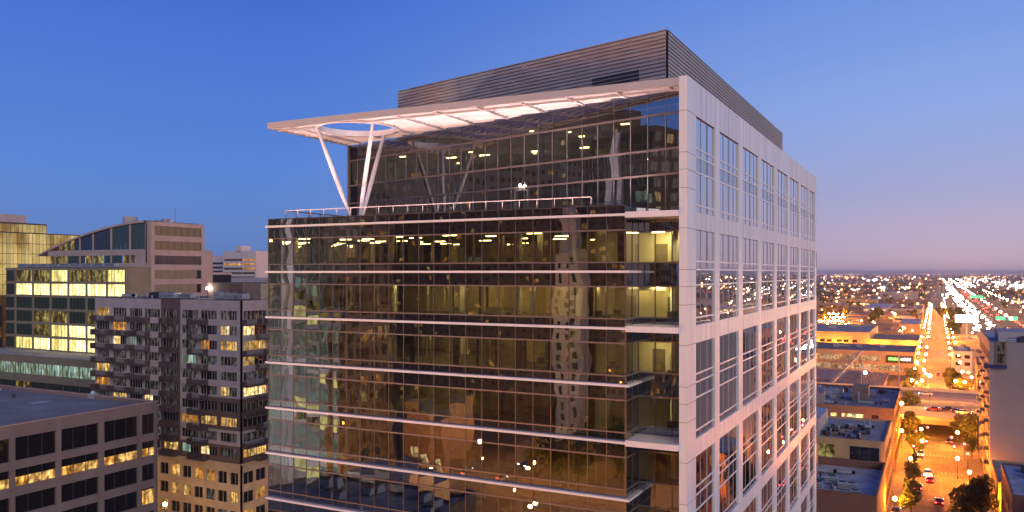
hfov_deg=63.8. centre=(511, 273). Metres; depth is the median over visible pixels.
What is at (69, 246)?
window
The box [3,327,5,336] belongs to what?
window
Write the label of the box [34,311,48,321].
window
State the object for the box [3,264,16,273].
window
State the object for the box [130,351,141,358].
window
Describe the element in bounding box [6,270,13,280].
window
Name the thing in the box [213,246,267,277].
white office slab
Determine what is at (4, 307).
window
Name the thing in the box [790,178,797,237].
window
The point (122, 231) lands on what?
window
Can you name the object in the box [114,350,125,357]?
window
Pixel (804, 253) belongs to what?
window
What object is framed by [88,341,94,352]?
window
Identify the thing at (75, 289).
window
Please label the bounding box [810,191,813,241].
window
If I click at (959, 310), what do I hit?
tree
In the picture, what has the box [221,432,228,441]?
window
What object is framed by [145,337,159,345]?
window
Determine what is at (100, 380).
window
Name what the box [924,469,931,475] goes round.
car
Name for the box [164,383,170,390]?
window
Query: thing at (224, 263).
window
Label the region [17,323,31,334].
window
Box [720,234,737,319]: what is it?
window
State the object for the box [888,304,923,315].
warehouse
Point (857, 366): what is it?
window
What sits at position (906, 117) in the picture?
sky
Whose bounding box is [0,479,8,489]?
window
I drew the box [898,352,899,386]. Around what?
flagpole
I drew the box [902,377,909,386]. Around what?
street tree
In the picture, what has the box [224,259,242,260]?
window
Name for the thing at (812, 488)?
window
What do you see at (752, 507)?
window
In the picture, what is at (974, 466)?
pavement
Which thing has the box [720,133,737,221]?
window
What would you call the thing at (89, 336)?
window
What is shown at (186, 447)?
window
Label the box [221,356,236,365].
window
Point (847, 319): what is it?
city building
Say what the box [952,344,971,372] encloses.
grey building
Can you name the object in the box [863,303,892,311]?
warehouse
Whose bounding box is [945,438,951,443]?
car
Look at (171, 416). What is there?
window
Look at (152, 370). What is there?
window
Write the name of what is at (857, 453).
window
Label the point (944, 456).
road markings
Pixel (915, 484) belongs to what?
street tree
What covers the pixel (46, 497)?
window
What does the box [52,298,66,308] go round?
window
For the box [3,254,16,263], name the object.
window
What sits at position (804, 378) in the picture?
window
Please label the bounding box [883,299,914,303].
city building
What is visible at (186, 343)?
window
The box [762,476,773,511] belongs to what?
window
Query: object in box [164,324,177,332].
window
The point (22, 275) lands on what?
window
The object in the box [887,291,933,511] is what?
pavement
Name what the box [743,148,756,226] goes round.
window
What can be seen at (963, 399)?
highway viaduct
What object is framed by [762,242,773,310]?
window
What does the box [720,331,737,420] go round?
window
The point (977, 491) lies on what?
street tree
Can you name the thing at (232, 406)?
window
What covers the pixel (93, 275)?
window
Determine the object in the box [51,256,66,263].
window
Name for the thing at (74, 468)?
window
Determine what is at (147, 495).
window
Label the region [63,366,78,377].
window
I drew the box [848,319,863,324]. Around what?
shed
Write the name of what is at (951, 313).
tree
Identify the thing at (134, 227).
window
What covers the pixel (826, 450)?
window
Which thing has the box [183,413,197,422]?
window
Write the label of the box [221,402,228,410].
window
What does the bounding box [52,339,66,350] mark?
window
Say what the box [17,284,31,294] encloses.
window
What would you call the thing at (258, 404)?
window
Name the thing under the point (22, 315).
window
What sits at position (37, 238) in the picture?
window
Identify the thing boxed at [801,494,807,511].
window
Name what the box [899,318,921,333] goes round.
shed
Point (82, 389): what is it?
window
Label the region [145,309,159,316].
window
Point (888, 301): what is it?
tree
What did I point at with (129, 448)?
window
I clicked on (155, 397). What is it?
window
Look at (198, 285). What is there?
window
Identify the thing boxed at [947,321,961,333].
tree
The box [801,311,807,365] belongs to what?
window
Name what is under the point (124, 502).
window
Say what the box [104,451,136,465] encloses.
window
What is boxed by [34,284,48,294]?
window
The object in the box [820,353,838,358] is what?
window
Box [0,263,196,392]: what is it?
glass office block
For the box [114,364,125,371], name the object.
window
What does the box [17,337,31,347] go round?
window
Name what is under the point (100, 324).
window
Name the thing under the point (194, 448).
window
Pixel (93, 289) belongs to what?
window
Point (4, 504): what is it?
window
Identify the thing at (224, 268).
window
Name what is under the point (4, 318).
window
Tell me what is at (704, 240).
window
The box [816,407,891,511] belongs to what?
ochre building
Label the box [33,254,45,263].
window
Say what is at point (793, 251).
window
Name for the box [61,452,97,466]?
window
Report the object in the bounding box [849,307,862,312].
city building
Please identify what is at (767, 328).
window
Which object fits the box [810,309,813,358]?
window
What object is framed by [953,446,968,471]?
traffic light
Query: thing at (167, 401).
window
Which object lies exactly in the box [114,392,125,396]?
window
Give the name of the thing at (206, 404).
window
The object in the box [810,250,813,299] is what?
window
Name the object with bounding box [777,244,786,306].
window
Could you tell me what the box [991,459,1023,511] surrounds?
lamplit annexe
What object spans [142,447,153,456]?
window
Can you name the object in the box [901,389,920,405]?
street tree
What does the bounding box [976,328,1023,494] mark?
tan apartment block
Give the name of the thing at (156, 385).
window
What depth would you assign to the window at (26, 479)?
110.93 m
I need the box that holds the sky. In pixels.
[0,0,1023,273]
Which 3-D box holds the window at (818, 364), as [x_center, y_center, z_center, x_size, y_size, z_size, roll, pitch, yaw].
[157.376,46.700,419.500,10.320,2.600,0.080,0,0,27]
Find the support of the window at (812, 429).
in the office tower at (579, 281)
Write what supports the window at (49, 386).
in the glass office block at (50, 309)
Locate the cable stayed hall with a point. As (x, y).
(846, 376)
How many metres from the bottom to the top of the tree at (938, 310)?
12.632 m
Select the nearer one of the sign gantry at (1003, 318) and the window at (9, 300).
the window at (9, 300)
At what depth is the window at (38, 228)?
337.97 m
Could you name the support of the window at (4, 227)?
in the gold glass tower at (22, 241)
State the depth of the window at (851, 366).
414.70 m
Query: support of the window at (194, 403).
in the condo tower at (194, 366)
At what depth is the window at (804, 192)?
108.92 m
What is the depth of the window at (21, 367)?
227.40 m
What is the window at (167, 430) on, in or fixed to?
in the condo tower at (194, 366)
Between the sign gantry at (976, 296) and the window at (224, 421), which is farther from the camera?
the sign gantry at (976, 296)
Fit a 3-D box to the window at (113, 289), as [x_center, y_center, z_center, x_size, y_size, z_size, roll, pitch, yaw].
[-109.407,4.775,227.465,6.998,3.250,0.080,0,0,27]
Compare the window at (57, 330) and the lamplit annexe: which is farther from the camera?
the window at (57, 330)
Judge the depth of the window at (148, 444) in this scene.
126.92 m
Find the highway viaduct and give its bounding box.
[816,382,979,425]
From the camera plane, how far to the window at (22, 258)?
329.09 m
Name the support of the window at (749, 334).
in the office tower at (579, 281)
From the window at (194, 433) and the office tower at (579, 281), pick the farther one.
the window at (194, 433)
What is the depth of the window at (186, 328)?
166.61 m
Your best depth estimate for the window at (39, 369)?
224.04 m
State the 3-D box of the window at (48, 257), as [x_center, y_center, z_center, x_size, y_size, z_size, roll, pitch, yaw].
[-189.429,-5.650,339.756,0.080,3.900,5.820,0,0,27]
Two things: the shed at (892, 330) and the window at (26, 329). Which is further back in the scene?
the shed at (892, 330)
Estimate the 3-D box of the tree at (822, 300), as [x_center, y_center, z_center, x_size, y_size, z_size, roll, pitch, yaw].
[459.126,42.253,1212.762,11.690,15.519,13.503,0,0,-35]
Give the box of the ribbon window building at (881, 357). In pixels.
[816,342,916,375]
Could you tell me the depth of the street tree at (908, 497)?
164.14 m
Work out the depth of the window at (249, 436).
162.38 m
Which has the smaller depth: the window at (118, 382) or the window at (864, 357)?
the window at (118, 382)
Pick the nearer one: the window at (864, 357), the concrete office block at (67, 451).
the concrete office block at (67, 451)
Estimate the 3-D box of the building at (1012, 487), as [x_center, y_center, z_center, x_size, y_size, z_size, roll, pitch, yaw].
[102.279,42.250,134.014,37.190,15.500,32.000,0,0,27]
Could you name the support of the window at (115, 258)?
in the arched office building at (164, 244)
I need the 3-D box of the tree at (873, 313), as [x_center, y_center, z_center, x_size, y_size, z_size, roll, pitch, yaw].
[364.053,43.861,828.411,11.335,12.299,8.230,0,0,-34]
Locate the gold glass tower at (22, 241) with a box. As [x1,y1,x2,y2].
[0,214,85,347]
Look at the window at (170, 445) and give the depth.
169.11 m
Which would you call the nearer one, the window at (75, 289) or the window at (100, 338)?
the window at (100, 338)
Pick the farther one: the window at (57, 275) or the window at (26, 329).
the window at (26, 329)
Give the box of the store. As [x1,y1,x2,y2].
[847,311,915,320]
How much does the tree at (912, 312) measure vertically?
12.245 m
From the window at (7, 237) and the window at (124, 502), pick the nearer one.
the window at (124, 502)
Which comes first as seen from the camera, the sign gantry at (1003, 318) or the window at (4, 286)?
the window at (4, 286)
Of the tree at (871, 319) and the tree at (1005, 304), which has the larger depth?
the tree at (1005, 304)
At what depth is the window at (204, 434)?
164.67 m
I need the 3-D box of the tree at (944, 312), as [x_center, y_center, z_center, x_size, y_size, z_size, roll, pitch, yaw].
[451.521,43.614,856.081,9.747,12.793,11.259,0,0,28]
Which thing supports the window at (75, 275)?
in the glass office block at (50, 309)
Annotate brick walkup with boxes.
[975,357,979,390]
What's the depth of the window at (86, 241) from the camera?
248.29 m
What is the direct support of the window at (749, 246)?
in the office tower at (579, 281)
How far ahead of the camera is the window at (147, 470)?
126.92 m
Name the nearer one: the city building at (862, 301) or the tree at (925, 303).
the tree at (925, 303)
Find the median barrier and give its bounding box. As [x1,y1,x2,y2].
[953,287,1001,327]
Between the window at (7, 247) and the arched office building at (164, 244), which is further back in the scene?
the window at (7, 247)
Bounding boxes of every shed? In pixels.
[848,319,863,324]
[883,327,902,333]
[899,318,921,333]
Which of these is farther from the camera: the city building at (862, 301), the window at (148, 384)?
the city building at (862, 301)
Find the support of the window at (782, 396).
in the office tower at (579, 281)
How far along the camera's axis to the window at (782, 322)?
92.62 m
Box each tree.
[817,310,829,323]
[819,297,827,302]
[824,307,831,315]
[842,308,849,316]
[867,315,875,324]
[868,311,877,319]
[873,309,883,321]
[885,299,892,303]
[898,475,922,511]
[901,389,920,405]
[901,410,921,437]
[902,365,920,386]
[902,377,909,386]
[902,471,919,491]
[904,452,921,487]
[905,428,926,451]
[909,309,918,317]
[922,301,930,306]
[935,307,944,318]
[940,309,947,320]
[942,367,962,389]
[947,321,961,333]
[947,495,976,511]
[948,310,956,317]
[948,414,970,439]
[948,475,1000,511]
[952,376,973,390]
[954,307,967,313]
[958,410,979,441]
[965,436,980,456]
[1001,302,1008,309]
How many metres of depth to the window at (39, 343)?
242.72 m
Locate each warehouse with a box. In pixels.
[816,323,919,354]
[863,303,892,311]
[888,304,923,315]
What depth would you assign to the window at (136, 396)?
174.01 m
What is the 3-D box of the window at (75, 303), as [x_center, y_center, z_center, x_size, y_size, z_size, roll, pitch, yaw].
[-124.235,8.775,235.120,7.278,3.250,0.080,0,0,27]
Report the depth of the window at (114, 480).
122.64 m
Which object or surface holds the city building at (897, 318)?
on the ground
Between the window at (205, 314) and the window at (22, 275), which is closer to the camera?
the window at (205, 314)
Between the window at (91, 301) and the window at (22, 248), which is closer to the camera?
the window at (91, 301)
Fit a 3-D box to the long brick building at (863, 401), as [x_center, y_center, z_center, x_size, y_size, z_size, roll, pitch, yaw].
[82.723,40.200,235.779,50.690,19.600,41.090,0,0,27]
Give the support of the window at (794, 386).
in the office tower at (579, 281)
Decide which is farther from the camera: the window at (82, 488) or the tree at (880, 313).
the tree at (880, 313)
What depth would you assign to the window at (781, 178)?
92.62 m
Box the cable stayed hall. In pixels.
[816,350,888,385]
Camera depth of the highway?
1029.28 m
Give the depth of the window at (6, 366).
230.53 m
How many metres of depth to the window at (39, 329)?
242.72 m
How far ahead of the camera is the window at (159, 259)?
243.73 m
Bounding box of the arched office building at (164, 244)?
[18,214,231,295]
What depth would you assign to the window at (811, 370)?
115.04 m
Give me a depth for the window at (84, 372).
214.93 m
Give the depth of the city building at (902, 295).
1610.43 m
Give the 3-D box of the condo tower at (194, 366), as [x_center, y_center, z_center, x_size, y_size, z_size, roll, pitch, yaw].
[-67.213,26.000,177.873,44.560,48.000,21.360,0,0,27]
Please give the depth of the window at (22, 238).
328.93 m
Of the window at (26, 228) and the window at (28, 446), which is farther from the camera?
the window at (26, 228)
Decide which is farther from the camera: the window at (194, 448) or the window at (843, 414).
the window at (843, 414)
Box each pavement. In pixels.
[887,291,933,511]
[939,291,991,511]
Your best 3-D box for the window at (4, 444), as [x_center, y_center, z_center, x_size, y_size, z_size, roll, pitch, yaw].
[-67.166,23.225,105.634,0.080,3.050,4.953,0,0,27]
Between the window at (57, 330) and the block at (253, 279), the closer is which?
the window at (57, 330)
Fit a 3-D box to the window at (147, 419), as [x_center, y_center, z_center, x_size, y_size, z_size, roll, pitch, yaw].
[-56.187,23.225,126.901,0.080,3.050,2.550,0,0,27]
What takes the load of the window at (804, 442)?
in the office tower at (579, 281)
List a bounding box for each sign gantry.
[970,295,982,297]
[996,316,1023,320]
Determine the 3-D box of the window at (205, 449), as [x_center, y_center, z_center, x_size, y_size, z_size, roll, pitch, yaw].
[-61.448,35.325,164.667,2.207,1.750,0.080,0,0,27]
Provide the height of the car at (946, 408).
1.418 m
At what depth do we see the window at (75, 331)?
235.19 m
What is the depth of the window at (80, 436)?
116.77 m
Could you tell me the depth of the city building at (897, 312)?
895.58 m
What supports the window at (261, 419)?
in the condo tower at (194, 366)
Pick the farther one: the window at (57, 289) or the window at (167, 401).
the window at (57, 289)
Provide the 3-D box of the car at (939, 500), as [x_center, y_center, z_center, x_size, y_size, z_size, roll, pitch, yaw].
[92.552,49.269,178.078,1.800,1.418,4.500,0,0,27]
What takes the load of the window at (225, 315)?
in the condo tower at (194, 366)
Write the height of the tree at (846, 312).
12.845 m
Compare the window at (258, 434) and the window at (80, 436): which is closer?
the window at (80, 436)
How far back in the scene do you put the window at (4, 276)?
321.86 m
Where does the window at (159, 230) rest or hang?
in the arched office building at (164, 244)
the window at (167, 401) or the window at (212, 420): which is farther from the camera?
the window at (167, 401)
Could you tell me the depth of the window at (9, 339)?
249.69 m
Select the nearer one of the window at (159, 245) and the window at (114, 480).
the window at (114, 480)
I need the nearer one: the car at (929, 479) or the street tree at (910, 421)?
the car at (929, 479)
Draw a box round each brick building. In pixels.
[816,383,900,472]
[816,442,885,511]
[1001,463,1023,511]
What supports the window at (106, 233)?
in the arched office building at (164, 244)
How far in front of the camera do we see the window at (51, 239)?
339.71 m
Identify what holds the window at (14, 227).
in the gold glass tower at (22, 241)
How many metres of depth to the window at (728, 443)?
68.98 m
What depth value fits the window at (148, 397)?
172.16 m
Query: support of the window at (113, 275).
in the glass office block at (50, 309)
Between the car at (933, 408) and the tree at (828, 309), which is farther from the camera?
the tree at (828, 309)
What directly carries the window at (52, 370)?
in the glass office block at (50, 309)
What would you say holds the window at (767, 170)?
in the office tower at (579, 281)
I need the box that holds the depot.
[952,334,979,348]
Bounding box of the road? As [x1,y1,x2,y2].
[912,291,965,511]
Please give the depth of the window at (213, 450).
163.63 m
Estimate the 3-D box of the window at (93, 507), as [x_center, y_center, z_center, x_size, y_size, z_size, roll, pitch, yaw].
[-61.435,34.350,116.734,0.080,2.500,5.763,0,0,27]
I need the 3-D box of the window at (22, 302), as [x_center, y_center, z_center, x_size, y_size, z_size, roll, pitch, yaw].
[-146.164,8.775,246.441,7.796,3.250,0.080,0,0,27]
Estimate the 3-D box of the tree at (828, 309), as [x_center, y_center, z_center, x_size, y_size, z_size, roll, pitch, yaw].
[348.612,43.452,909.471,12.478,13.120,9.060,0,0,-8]
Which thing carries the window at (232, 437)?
in the condo tower at (194, 366)
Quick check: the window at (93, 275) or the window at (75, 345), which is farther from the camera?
the window at (75, 345)
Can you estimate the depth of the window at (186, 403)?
167.14 m
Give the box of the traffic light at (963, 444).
[951,436,964,460]
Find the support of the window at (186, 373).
in the condo tower at (194, 366)
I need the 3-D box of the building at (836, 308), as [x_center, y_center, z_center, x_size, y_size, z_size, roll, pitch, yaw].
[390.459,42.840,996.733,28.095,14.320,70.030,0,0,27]
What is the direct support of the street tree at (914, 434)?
on the ground
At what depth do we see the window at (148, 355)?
171.74 m
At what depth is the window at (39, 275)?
242.72 m
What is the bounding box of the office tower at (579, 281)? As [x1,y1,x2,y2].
[265,29,816,511]
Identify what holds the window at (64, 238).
in the gold glass tower at (22, 241)
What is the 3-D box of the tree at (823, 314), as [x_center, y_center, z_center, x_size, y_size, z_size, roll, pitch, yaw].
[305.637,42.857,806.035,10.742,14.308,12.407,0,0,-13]
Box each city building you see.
[817,298,877,306]
[830,282,850,284]
[831,290,862,293]
[844,295,865,297]
[844,316,865,322]
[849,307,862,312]
[876,291,917,298]
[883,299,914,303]
[884,311,918,317]
[893,315,911,321]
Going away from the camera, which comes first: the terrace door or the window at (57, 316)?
the terrace door
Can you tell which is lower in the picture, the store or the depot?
the depot
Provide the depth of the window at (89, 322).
232.57 m
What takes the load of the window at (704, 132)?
in the office tower at (579, 281)
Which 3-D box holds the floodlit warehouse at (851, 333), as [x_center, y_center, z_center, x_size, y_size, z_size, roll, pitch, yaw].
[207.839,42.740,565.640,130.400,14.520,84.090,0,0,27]
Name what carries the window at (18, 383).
in the glass office block at (50, 309)
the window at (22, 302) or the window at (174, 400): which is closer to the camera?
the window at (174, 400)
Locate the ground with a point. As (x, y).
(1014, 308)
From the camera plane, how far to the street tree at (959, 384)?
329.56 m
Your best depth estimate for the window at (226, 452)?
161.71 m
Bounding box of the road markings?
[921,326,962,511]
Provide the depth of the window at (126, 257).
239.42 m
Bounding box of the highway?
[942,281,1023,337]
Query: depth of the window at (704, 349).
61.96 m
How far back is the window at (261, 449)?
163.67 m
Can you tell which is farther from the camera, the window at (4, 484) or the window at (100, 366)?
the window at (100, 366)
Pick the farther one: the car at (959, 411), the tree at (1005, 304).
the tree at (1005, 304)
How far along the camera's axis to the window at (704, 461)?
61.96 m
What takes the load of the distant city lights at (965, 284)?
on the ground
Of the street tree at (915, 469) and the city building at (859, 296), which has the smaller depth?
the street tree at (915, 469)
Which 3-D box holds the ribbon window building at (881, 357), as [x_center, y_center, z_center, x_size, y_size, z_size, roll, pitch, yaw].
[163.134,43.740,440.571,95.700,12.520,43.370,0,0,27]
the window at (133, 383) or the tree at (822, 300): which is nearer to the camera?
the window at (133, 383)
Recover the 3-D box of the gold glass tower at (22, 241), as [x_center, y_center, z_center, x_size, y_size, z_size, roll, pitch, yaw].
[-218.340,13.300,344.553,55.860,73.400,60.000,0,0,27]
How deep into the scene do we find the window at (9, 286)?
249.69 m
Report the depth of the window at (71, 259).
250.42 m
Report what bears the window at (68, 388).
in the glass office block at (50, 309)
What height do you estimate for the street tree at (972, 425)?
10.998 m
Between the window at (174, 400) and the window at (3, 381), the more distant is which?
the window at (3, 381)
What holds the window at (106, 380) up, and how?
in the condo tower at (194, 366)
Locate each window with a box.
[0,223,9,231]
[0,327,5,347]
[0,439,8,462]
[0,471,8,480]
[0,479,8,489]
[0,498,8,511]
[1,361,14,371]
[1,379,14,385]
[3,233,16,242]
[3,243,16,252]
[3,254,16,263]
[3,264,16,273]
[3,275,5,284]
[3,285,5,294]
[3,306,5,315]
[3,316,5,326]
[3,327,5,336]
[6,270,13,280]
[6,283,13,293]
[6,297,13,306]
[6,310,13,320]
[6,323,13,333]
[6,336,13,346]
[11,224,21,231]
[15,431,54,459]
[15,461,54,476]
[15,469,54,485]
[15,487,54,511]
[16,362,29,373]
[16,380,29,386]
[17,270,31,280]
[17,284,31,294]
[17,297,31,307]
[17,310,31,320]
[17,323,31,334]
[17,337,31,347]
[18,233,31,243]
[18,244,31,253]
[18,254,31,263]
[23,224,34,232]
[31,363,45,374]
[31,382,45,388]
[33,234,45,243]
[33,244,45,253]
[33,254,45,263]
[34,270,48,280]
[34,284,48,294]
[34,297,48,308]
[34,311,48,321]
[34,324,48,335]
[34,338,48,348]
[35,225,45,232]
[47,235,59,243]
[47,256,50,263]
[47,365,61,376]
[47,383,61,390]
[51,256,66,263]
[52,270,66,280]
[52,284,66,294]
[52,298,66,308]
[52,311,66,322]
[52,325,66,336]
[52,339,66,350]
[59,241,73,250]
[61,235,73,242]
[61,423,97,450]
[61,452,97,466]
[61,459,97,475]
[61,477,97,501]
[62,502,97,511]
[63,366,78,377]
[63,385,78,392]
[68,256,84,263]
[70,270,84,281]
[70,284,84,295]
[70,298,84,309]
[70,312,84,323]
[70,326,84,337]
[70,340,84,351]
[75,234,91,249]
[80,367,94,379]
[80,387,94,392]
[86,256,103,262]
[88,270,105,281]
[88,284,105,295]
[88,298,94,309]
[88,312,94,323]
[88,327,94,337]
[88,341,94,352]
[94,229,109,249]
[97,307,265,511]
[97,321,108,328]
[97,335,108,342]
[97,363,108,370]
[97,377,103,383]
[104,255,121,262]
[104,377,108,384]
[104,416,136,441]
[104,444,136,456]
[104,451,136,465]
[104,467,136,490]
[104,491,136,511]
[108,270,123,281]
[108,284,123,295]
[112,225,128,249]
[114,308,125,315]
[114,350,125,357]
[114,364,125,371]
[114,378,125,385]
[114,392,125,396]
[124,255,134,262]
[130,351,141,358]
[130,380,141,387]
[130,394,141,398]
[131,222,144,248]
[142,413,153,433]
[142,440,153,448]
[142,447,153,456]
[142,463,153,480]
[142,488,153,504]
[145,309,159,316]
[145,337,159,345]
[145,352,159,360]
[145,366,159,374]
[145,380,152,388]
[145,395,152,399]
[153,381,159,389]
[153,395,159,403]
[155,226,200,236]
[155,241,200,250]
[155,255,200,264]
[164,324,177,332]
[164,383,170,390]
[164,397,170,404]
[164,412,177,420]
[164,427,177,434]
[164,441,177,449]
[172,383,177,390]
[172,398,177,405]
[183,324,197,333]
[183,339,197,347]
[183,369,197,377]
[183,398,190,406]
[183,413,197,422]
[183,428,190,436]
[183,442,190,451]
[191,400,197,407]
[191,430,197,437]
[191,445,197,452]
[197,270,200,278]
[197,284,200,291]
[201,310,216,318]
[201,400,216,409]
[201,416,216,424]
[201,431,208,438]
[201,446,208,453]
[210,431,216,439]
[210,446,216,454]
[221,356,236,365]
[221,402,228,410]
[221,417,228,426]
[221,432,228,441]
[221,448,236,457]
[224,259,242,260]
[224,263,242,264]
[224,268,242,269]
[229,403,236,411]
[229,418,236,426]
[229,433,236,442]
[244,401,253,411]
[244,415,265,426]
[244,432,253,441]
[244,445,265,457]
[255,400,265,408]
[255,430,265,439]
[696,117,713,215]
[696,230,713,324]
[696,338,713,437]
[696,444,713,511]
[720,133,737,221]
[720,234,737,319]
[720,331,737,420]
[720,426,737,511]
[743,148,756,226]
[743,238,756,314]
[743,325,756,404]
[743,411,756,495]
[744,496,756,511]
[762,160,773,230]
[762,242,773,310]
[762,321,773,391]
[762,398,773,473]
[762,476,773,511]
[777,170,786,234]
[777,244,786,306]
[777,317,786,381]
[777,388,786,456]
[777,459,786,511]
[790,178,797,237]
[790,247,797,304]
[790,314,797,372]
[790,379,797,441]
[790,445,797,509]
[801,185,807,239]
[801,249,807,301]
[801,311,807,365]
[801,372,807,428]
[801,433,807,491]
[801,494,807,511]
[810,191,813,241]
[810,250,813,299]
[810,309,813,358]
[810,367,813,418]
[810,425,813,477]
[810,483,813,511]
[816,362,830,367]
[818,443,834,456]
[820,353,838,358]
[832,363,853,368]
[840,354,858,359]
[842,413,862,417]
[850,446,878,461]
[855,364,877,369]
[860,355,879,360]
[879,365,901,370]
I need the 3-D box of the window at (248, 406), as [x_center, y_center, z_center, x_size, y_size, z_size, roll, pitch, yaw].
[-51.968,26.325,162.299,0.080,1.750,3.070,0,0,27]
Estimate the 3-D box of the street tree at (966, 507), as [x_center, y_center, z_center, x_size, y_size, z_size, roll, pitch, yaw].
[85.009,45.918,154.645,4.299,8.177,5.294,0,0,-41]
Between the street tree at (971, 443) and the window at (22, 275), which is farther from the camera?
the window at (22, 275)
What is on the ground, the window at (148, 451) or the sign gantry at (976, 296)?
the sign gantry at (976, 296)
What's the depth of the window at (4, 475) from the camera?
107.36 m
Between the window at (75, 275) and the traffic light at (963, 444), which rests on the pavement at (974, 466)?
the traffic light at (963, 444)
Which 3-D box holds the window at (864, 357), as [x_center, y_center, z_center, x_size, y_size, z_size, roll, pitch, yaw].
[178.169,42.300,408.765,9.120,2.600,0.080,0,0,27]
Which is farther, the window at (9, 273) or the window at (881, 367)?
the window at (881, 367)
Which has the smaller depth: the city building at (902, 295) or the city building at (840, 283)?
the city building at (902, 295)
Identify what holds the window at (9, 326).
in the glass office block at (50, 309)
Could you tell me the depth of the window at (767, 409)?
85.08 m
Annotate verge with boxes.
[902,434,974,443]
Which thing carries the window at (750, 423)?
in the office tower at (579, 281)
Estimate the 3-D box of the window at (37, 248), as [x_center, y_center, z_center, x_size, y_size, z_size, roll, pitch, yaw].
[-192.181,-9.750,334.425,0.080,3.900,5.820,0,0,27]
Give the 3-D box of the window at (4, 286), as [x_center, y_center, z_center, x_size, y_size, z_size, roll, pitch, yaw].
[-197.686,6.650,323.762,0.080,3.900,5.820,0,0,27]
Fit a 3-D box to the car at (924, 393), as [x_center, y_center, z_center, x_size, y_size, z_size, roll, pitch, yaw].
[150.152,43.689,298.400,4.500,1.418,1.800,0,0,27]
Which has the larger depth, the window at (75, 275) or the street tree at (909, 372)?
the street tree at (909, 372)
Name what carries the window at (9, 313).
in the glass office block at (50, 309)
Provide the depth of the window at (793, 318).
100.52 m
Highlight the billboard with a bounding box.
[955,314,978,334]
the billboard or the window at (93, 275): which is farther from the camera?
the billboard
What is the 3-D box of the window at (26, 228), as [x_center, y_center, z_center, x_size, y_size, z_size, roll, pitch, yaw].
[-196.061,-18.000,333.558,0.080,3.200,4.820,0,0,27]
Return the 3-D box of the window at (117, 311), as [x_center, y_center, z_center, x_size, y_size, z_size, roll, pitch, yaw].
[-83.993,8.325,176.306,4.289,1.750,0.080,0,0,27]
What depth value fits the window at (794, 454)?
100.52 m
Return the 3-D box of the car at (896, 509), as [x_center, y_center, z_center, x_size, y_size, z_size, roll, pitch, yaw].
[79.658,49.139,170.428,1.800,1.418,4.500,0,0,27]
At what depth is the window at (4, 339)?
320.84 m
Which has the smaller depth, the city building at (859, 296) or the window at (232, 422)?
the window at (232, 422)
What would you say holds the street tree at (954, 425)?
on the ground
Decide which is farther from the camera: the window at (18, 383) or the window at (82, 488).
the window at (18, 383)
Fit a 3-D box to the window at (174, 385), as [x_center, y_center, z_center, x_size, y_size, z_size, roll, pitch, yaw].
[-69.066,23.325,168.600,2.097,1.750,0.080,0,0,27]
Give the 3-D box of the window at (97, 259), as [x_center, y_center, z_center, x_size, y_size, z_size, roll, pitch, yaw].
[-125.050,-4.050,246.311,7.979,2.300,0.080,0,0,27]
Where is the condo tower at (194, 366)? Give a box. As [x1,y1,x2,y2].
[90,282,267,511]
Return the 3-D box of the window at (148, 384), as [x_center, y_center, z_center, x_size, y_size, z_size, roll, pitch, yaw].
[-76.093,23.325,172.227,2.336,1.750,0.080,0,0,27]
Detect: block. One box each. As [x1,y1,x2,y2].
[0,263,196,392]
[0,384,157,511]
[231,277,267,282]
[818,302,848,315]
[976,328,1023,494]
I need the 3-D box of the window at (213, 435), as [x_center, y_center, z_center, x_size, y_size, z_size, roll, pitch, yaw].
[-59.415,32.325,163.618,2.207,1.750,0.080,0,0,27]
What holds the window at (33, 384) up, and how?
in the glass office block at (50, 309)
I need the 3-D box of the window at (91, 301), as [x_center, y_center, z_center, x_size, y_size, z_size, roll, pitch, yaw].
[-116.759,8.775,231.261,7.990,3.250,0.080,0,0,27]
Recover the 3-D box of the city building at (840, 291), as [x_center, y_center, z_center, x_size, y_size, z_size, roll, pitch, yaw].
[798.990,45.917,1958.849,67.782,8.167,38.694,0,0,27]
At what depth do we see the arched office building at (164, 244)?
243.97 m
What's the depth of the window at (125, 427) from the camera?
122.64 m
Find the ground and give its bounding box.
[816,274,1023,511]
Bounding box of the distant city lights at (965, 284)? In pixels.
[816,273,1023,306]
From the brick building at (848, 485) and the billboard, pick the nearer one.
the brick building at (848, 485)
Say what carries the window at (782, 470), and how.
in the office tower at (579, 281)
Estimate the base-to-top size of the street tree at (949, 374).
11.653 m
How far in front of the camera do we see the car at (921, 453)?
223.88 m
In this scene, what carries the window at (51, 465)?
in the concrete office block at (67, 451)
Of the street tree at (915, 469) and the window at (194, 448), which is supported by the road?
the street tree at (915, 469)
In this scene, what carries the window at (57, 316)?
in the glass office block at (50, 309)
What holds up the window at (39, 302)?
in the glass office block at (50, 309)
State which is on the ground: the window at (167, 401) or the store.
the store
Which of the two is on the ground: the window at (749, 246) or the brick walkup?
the brick walkup
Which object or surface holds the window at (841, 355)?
in the ribbon window building at (881, 357)
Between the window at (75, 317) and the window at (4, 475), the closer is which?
the window at (4, 475)
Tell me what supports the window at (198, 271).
in the arched office building at (164, 244)
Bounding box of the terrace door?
[514,184,528,208]
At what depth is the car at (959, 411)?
260.78 m
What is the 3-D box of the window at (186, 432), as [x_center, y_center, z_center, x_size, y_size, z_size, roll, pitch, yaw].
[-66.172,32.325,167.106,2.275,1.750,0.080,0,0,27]
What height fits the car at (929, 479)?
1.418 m
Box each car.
[891,506,900,511]
[917,449,923,456]
[919,391,932,395]
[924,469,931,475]
[925,406,940,410]
[926,476,933,483]
[935,497,943,505]
[940,406,953,410]
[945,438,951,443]
[956,409,970,413]
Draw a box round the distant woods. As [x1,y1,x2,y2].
[816,275,1023,296]

